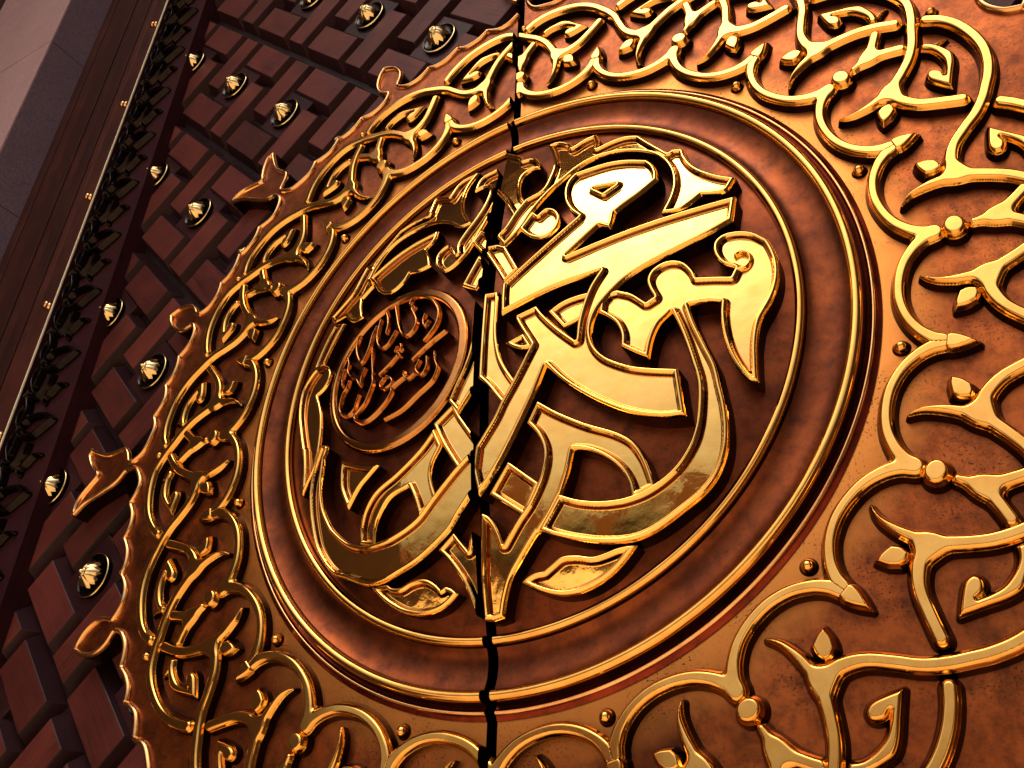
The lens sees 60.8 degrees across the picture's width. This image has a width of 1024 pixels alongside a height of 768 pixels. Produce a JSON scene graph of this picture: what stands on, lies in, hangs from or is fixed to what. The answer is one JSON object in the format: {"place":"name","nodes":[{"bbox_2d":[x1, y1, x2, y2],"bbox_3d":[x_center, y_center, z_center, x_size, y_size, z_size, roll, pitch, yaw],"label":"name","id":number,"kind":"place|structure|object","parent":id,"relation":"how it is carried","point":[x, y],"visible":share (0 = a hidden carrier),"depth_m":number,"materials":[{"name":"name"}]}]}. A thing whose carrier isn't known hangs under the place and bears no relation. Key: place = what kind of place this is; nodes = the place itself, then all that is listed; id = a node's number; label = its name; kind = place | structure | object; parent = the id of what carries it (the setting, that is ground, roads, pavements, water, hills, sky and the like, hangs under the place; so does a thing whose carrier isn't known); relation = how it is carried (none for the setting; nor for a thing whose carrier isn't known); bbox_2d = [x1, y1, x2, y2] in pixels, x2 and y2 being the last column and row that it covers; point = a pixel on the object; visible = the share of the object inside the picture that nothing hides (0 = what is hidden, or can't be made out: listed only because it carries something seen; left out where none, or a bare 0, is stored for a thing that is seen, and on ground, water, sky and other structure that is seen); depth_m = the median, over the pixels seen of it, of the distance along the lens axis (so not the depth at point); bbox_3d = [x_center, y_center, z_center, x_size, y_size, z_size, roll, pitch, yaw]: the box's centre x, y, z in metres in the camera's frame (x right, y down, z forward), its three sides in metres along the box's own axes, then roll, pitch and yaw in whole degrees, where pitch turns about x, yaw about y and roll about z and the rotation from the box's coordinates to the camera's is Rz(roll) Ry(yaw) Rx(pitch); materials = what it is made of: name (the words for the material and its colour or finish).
{"place":"outdoors","nodes":[
{"label":"outdoors","id":0,"kind":"place"},
{"bbox_3d":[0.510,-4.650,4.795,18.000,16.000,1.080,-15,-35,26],"label":"portal wall","id":1,"kind":"structure","parent":0,"visible":0},
{"bbox_2d":[475,0,1023,767],"bbox_3d":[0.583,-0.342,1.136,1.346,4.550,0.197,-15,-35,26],"label":"door leaf","id":2,"kind":"object","parent":1,"relation":"attached to","point":[749,464],"visible":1,"depth_m":1.07,"materials":[{"name":"brown metal"}]},
{"label":"plaza ground","id":3,"kind":"structure","parent":0,"visible":0},
{"bbox_2d":[0,0,5,9],"bbox_3d":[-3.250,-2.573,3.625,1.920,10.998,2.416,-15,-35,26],"label":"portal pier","id":4,"kind":"structure","parent":3,"relation":"on","point":[2,2],"depth_m":3.38,"materials":[{"name":"brown stone"}]},
{"bbox_2d":[0,0,112,261],"bbox_3d":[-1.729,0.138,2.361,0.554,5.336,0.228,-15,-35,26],"label":"granite jamb","id":5,"kind":"object","parent":3,"relation":"on","point":[46,46],"visible":0.65,"depth_m":2.83,"materials":[{"name":"stone"}]},
{"bbox_2d":[0,0,166,441],"bbox_3d":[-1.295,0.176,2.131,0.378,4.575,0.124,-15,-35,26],"label":"door frame","id":6,"kind":"object","parent":5,"relation":"attached to","point":[37,254],"visible":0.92,"depth_m":2.53,"materials":[{"name":"brown wood"}]},
{"bbox_2d":[0,0,524,767],"bbox_3d":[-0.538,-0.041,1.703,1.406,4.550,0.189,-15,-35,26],"label":"door leaf","id":7,"kind":"object","parent":6,"relation":"attached to","point":[244,506],"visible":1,"depth_m":1.60,"materials":[{"name":"brown metal"}]}
]}

